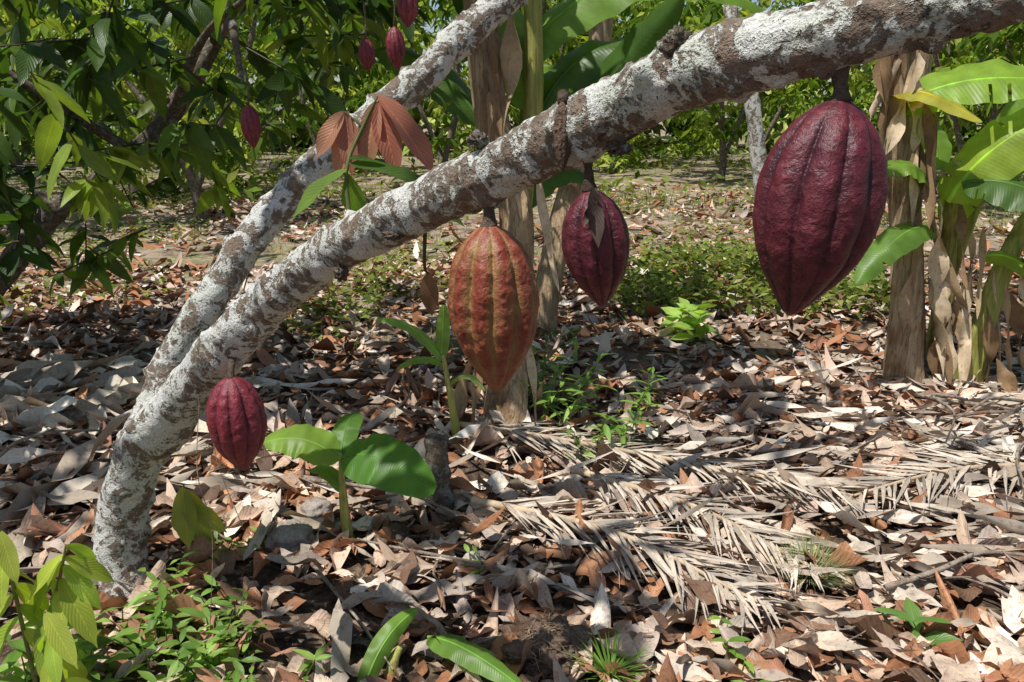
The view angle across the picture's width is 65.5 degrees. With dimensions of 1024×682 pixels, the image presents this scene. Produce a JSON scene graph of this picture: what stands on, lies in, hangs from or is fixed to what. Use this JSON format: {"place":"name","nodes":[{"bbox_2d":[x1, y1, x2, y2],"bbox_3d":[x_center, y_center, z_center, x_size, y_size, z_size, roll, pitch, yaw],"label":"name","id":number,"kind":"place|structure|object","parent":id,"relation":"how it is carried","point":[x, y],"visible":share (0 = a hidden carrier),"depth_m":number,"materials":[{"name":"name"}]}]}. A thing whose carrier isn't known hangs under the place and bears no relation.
{"place":"outdoors","nodes":[
{"label":"outdoors","id":0,"kind":"place"},
{"bbox_2d":[41,0,979,115],"label":"sky","id":1,"kind":"structure","parent":0,"point":[431,30],"materials":[{"name":"white"}]},
{"bbox_2d":[0,116,1023,681],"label":"ground","id":2,"kind":"structure","parent":0,"point":[322,594],"depth_m":4.79,"materials":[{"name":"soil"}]},
{"bbox_2d":[0,465,52,504],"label":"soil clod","id":3,"kind":"object","parent":2,"relation":"on","point":[34,472],"visible":0.16,"depth_m":3.17,"materials":[{"name":"brown soil"}]},
{"bbox_2d":[0,6,68,99],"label":"cacao tree","id":4,"kind":"object","parent":2,"relation":"on","point":[25,15],"visible":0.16,"depth_m":11.51,"materials":[{"name":"green plant"}]},
{"bbox_2d":[0,1,89,128],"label":"cacao tree","id":5,"kind":"object","parent":2,"relation":"on","point":[41,38],"visible":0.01,"depth_m":20.14,"materials":[{"name":"green plant"}]},
{"bbox_2d":[0,527,115,681],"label":"cacao sapling","id":6,"kind":"object","parent":2,"relation":"on","point":[74,599],"visible":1,"depth_m":1.93,"materials":[{"name":"green plant"}]},
{"bbox_2d":[0,614,117,681],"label":"weed clump","id":7,"kind":"object","parent":2,"relation":"on","point":[11,663],"visible":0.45,"depth_m":2.05,"materials":[{"name":"green plant"}]},
{"bbox_2d":[1,0,267,194],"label":"cacao tree","id":8,"kind":"object","parent":2,"relation":"on","point":[182,44],"visible":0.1,"depth_m":13.79,"materials":[{"name":"green plant"}]},
{"bbox_2d":[78,550,253,681],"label":"weed clump","id":9,"kind":"object","parent":2,"relation":"on","point":[192,648],"visible":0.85,"depth_m":2.18,"materials":[{"name":"green plant"}]},
{"bbox_2d":[2,0,331,223],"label":"cacao tree","id":10,"kind":"object","parent":2,"relation":"on","point":[46,29],"visible":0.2,"depth_m":10.83,"materials":[{"name":"green plant"}]},
{"bbox_2d":[74,0,277,126],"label":"cacao tree","id":11,"kind":"object","parent":2,"relation":"on","point":[215,73],"visible":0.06,"depth_m":19.59,"materials":[{"name":"green plant"}]},
{"bbox_2d":[171,485,226,562],"bbox_3d":[-1.031,0.644,2.580,0.186,0.351,0.095,3,16,12],"label":"cacao sapling","id":12,"kind":"object","parent":2,"relation":"on","point":[190,520],"visible":0.84,"depth_m":2.55,"materials":[{"name":"green plant"}]},
{"bbox_2d":[178,526,268,574],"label":"weed clump","id":13,"kind":"object","parent":2,"relation":"on","point":[230,539],"visible":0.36,"depth_m":2.72,"materials":[{"name":"green plant"}]},
{"bbox_2d":[0,0,462,331],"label":"cacao tree","id":14,"kind":"object","parent":2,"relation":"on","point":[36,219],"visible":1,"depth_m":3.71,"materials":[{"name":"green plant"}]},
{"bbox_2d":[156,618,332,681],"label":"weed clump","id":15,"kind":"object","parent":2,"relation":"on","point":[237,671],"visible":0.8,"depth_m":2.08,"materials":[{"name":"green plant"}]},
{"bbox_2d":[271,514,283,522],"bbox_3d":[-0.898,0.682,2.966,0.115,0.079,0.106,0,16,0],"label":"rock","id":16,"kind":"object","parent":2,"relation":"on","point":[275,520],"visible":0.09,"depth_m":2.94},
{"bbox_2d":[263,518,313,555],"bbox_3d":[-0.792,0.710,2.826,0.180,0.134,0.177,-10,19,-32],"label":"rock","id":17,"kind":"object","parent":2,"relation":"on","point":[292,535],"visible":0.67,"depth_m":2.78,"materials":[{"name":"grey stone"}]},
{"bbox_2d":[300,496,332,517],"bbox_3d":[-0.750,0.649,3.056,0.128,0.091,0.131,0,16,0],"label":"rock","id":18,"kind":"object","parent":2,"relation":"on","point":[316,507],"visible":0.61,"depth_m":3.02,"materials":[{"name":"grey stone"}]},
{"bbox_2d":[209,0,434,145],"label":"cacao tree","id":19,"kind":"object","parent":2,"relation":"on","point":[359,82],"visible":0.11,"depth_m":17.83,"materials":[{"name":"green plant"}]},
{"bbox_2d":[264,412,436,537],"bbox_3d":[-0.558,0.550,2.766,0.360,0.452,0.560,-14,21,-41],"label":"banana sapling","id":20,"kind":"object","parent":2,"relation":"on","point":[386,462],"visible":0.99,"depth_m":2.75,"materials":[{"name":"green plant"}]},
{"bbox_2d":[373,522,417,552],"bbox_3d":[-0.420,0.717,2.862,0.158,0.116,0.151,0,16,0],"label":"rock","id":21,"kind":"object","parent":2,"relation":"on","point":[402,530],"visible":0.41,"depth_m":2.83,"materials":[{"name":"grey stone"}]},
{"bbox_2d":[376,305,484,442],"bbox_3d":[-0.361,0.185,3.581,0.471,0.702,0.143,-2,16,-7],"label":"banana sapling","id":22,"kind":"object","parent":2,"relation":"on","point":[438,349],"visible":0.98,"depth_m":3.56,"materials":[{"name":"green plant"}]},
{"bbox_2d":[309,0,556,163],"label":"cacao tree","id":23,"kind":"object","parent":2,"relation":"on","point":[447,142],"visible":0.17,"depth_m":15.04,"materials":[{"name":"green plant"}]},
{"bbox_2d":[357,607,520,681],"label":"banana sapling","id":24,"kind":"object","parent":2,"relation":"on","point":[472,657],"visible":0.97,"depth_m":2.18,"materials":[{"name":"green plant"}]},
{"bbox_2d":[424,432,455,519],"bbox_3d":[-0.281,0.529,3.073,0.129,0.346,0.125,0,16,0],"label":"dead stump","id":25,"kind":"object","parent":2,"relation":"on","point":[436,458],"visible":0.76,"depth_m":3.03,"materials":[{"name":"grey wood"}]},
{"bbox_2d":[461,544,482,583],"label":"weed clump","id":26,"kind":"object","parent":2,"relation":"on","point":[467,549],"visible":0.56,"depth_m":2.67,"materials":[{"name":"green plant"}]},
{"bbox_2d":[399,0,566,128],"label":"cacao tree","id":27,"kind":"object","parent":2,"relation":"on","point":[464,67],"visible":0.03,"depth_m":22.42,"materials":[{"name":"green plant"}]},
{"bbox_2d":[0,139,1021,340],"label":"ground weeds","id":28,"kind":"object","parent":2,"relation":"on","point":[672,289],"visible":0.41,"depth_m":6.96,"materials":[{"name":"green plant"}]},
{"bbox_2d":[0,0,1022,156],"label":"distant foliage","id":29,"kind":"object","parent":2,"relation":"on","point":[442,130],"visible":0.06,"depth_m":26.49,"materials":[{"name":"green plant"}]},
{"bbox_2d":[0,335,1023,681],"bbox_3d":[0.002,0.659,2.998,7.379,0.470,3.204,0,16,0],"label":"leaf litter","id":30,"kind":"object","parent":2,"relation":"on","point":[996,635],"visible":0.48,"depth_m":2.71,"materials":[{"name":"brown plant"}]},
{"bbox_2d":[471,496,806,635],"bbox_3d":[0.412,0.706,2.757,1.239,0.110,0.531,14,21,40],"label":"dry palm frond","id":31,"kind":"object","parent":30,"relation":"on","point":[650,549],"visible":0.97,"depth_m":2.67,"materials":[{"name":"beige plant"}]},
{"bbox_2d":[459,421,868,516],"bbox_3d":[0.629,0.506,3.495,1.809,0.149,0.690,8,18,25],"label":"dry palm frond","id":32,"kind":"object","parent":30,"relation":"on","point":[613,446],"visible":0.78,"depth_m":3.43,"materials":[{"name":"beige plant"}]},
{"bbox_2d":[570,465,854,592],"bbox_3d":[0.727,0.632,2.997,0.512,0.081,1.138,-12,20,-36],"label":"dry palm frond","id":33,"kind":"object","parent":30,"relation":"on","point":[670,500],"visible":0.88,"depth_m":2.92,"materials":[{"name":"beige plant"}]},
{"bbox_2d":[827,425,1023,516],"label":"dry palm frond","id":34,"kind":"object","parent":30,"relation":"on","point":[961,468],"visible":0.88,"depth_m":3.15,"materials":[{"name":"beige plant"}]},
{"bbox_2d":[0,180,1023,406],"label":"leaf litter","id":35,"kind":"object","parent":2,"relation":"on","point":[730,371],"visible":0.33,"depth_m":5.72,"materials":[{"name":"brown plant"}]},
{"bbox_2d":[0,265,1023,681],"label":"fallen twigs","id":36,"kind":"object","parent":2,"relation":"on","point":[926,575],"visible":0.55,"depth_m":3.02,"materials":[{"name":"brown wood"}]},
{"bbox_2d":[5,96,1022,201],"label":"undergrowth","id":37,"kind":"object","parent":2,"relation":"on","point":[633,159],"visible":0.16,"depth_m":18.92,"materials":[{"name":"green plant"}]},
{"bbox_2d":[497,613,594,678],"bbox_3d":[0.098,0.872,2.282,0.284,0.153,0.262,0,16,0],"label":"coconut husk","id":38,"kind":"object","parent":2,"relation":"on","point":[512,651],"visible":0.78,"depth_m":2.22,"materials":[{"name":"brown plant"}]},
{"bbox_2d":[517,613,579,676],"bbox_3d":[0.108,0.856,2.278,0.240,0.164,0.239,0,16,0],"label":"coconut fiber","id":39,"kind":"object","parent":38,"relation":"on","point":[549,627],"visible":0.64,"depth_m":2.24},
{"bbox_2d":[91,0,1023,598],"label":"cacao tree","id":40,"kind":"object","parent":2,"relation":"on","point":[821,192],"visible":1,"depth_m":1.14,"materials":[{"name":"grey plant"}]},
{"bbox_2d":[196,376,243,635],"bbox_3d":[-0.764,0.413,2.086,0.142,0.850,0.066,10,19,31],"label":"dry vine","id":41,"kind":"object","parent":40,"relation":"attached to","point":[206,505],"visible":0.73,"depth_m":2.08,"materials":[{"name":"brown plant"}]},
{"bbox_2d":[467,0,649,65],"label":"cacao tree","id":42,"kind":"object","parent":2,"relation":"on","point":[556,59],"visible":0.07,"depth_m":18.48,"materials":[{"name":"green plant"}]},
{"bbox_2d":[354,0,764,436],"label":"banana plant","id":43,"kind":"object","parent":2,"relation":"on","point":[514,52],"visible":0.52,"depth_m":3.78,"materials":[{"name":"green plant"}]},
{"bbox_2d":[505,17,613,336],"bbox_3d":[0.586,-1.387,5.263,1.416,2.866,0.445,-2,16,-6],"label":"banana plant","id":44,"kind":"object","parent":2,"relation":"on","point":[548,291],"visible":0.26,"depth_m":5.32,"materials":[{"name":"beige plant"}]},
{"bbox_2d":[510,324,667,438],"bbox_3d":[0.374,0.217,3.959,0.808,0.422,1.048,-10,19,-32],"label":"fern weed","id":45,"kind":"object","parent":2,"relation":"on","point":[547,397],"visible":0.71,"depth_m":3.91,"materials":[{"name":"green plant"}]},
{"bbox_2d":[556,412,652,467],"bbox_3d":[0.388,0.438,3.597,0.458,0.237,0.276,-9,18,-28],"label":"weed clump","id":46,"kind":"object","parent":2,"relation":"on","point":[606,431],"visible":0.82,"depth_m":3.56,"materials":[{"name":"green plant"}]},
{"bbox_2d":[561,624,660,681],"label":"grass tuft","id":47,"kind":"object","parent":2,"relation":"on","point":[598,664],"visible":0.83,"depth_m":2.21,"materials":[{"name":"green plant"}]},
{"bbox_2d":[546,0,713,157],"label":"cacao tree","id":48,"kind":"object","parent":2,"relation":"on","point":[626,11],"visible":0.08,"depth_m":21.35,"materials":[{"name":"green plant"}]},
{"bbox_2d":[659,297,720,345],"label":"broadleaf weed","id":49,"kind":"object","parent":2,"relation":"on","point":[699,314],"visible":0.96,"depth_m":5.19,"materials":[{"name":"green plant"}]},
{"bbox_2d":[612,0,831,181],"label":"cacao tree","id":50,"kind":"object","parent":2,"relation":"on","point":[712,16],"visible":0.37,"depth_m":15.76,"materials":[{"name":"green plant"}]},
{"bbox_2d":[700,428,746,453],"bbox_3d":[0.945,0.474,3.632,0.228,0.143,0.199,0,16,0],"label":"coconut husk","id":51,"kind":"object","parent":2,"relation":"on","point":[708,435],"visible":0.48,"depth_m":3.58,"materials":[{"name":"brown plant"}]},
{"bbox_2d":[707,615,770,681],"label":"weed clump","id":52,"kind":"object","parent":2,"relation":"on","point":[749,665],"visible":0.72,"depth_m":2.21,"materials":[{"name":"green plant"}]},
{"bbox_2d":[722,4,766,198],"bbox_3d":[2.635,-2.289,8.741,0.834,2.695,0.224,2,16,6],"label":"leaning tree","id":53,"kind":"object","parent":2,"relation":"on","point":[756,139],"visible":0.3,"depth_m":8.68,"materials":[{"name":"grey plant"}]},
{"bbox_2d":[686,0,830,141],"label":"cacao tree","id":54,"kind":"object","parent":2,"relation":"on","point":[770,124],"visible":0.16,"depth_m":19.60,"materials":[{"name":"green plant"}]},
{"bbox_2d":[765,527,863,588],"bbox_3d":[0.986,0.726,2.641,0.354,0.145,0.349,0,16,0],"label":"grass tuft","id":55,"kind":"object","parent":2,"relation":"on","point":[818,556],"visible":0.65,"depth_m":2.64,"materials":[{"name":"green plant"}]},
{"bbox_2d":[873,597,962,645],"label":"cacao seedling","id":56,"kind":"object","parent":2,"relation":"on","point":[914,617],"visible":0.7,"depth_m":2.33,"materials":[{"name":"green plant"}]},
{"bbox_2d":[825,28,1020,130],"bbox_3d":[8.567,-6.005,16.140,5.278,5.985,5.347,6,17,19],"label":"cacao tree","id":57,"kind":"object","parent":2,"relation":"on","point":[948,125],"visible":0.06,"depth_m":15.97,"materials":[{"name":"green plant"}]},
{"bbox_2d":[848,22,1023,151],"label":"cacao tree","id":58,"kind":"object","parent":2,"relation":"on","point":[1012,34],"visible":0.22,"depth_m":11.61,"materials":[{"name":"green plant"}]},
{"bbox_2d":[853,50,1023,391],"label":"banana plant","id":59,"kind":"object","parent":2,"relation":"on","point":[914,93],"visible":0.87,"depth_m":4.17,"materials":[{"name":"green plant"}]},
{"bbox_2d":[931,25,1021,126],"bbox_3d":[10.801,-7.785,19.496,6.353,7.555,6.090,-15,22,-41],"label":"cacao tree","id":60,"kind":"object","parent":2,"relation":"on","point":[971,110],"visible":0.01,"depth_m":19.31,"materials":[{"name":"green plant"}]}
]}

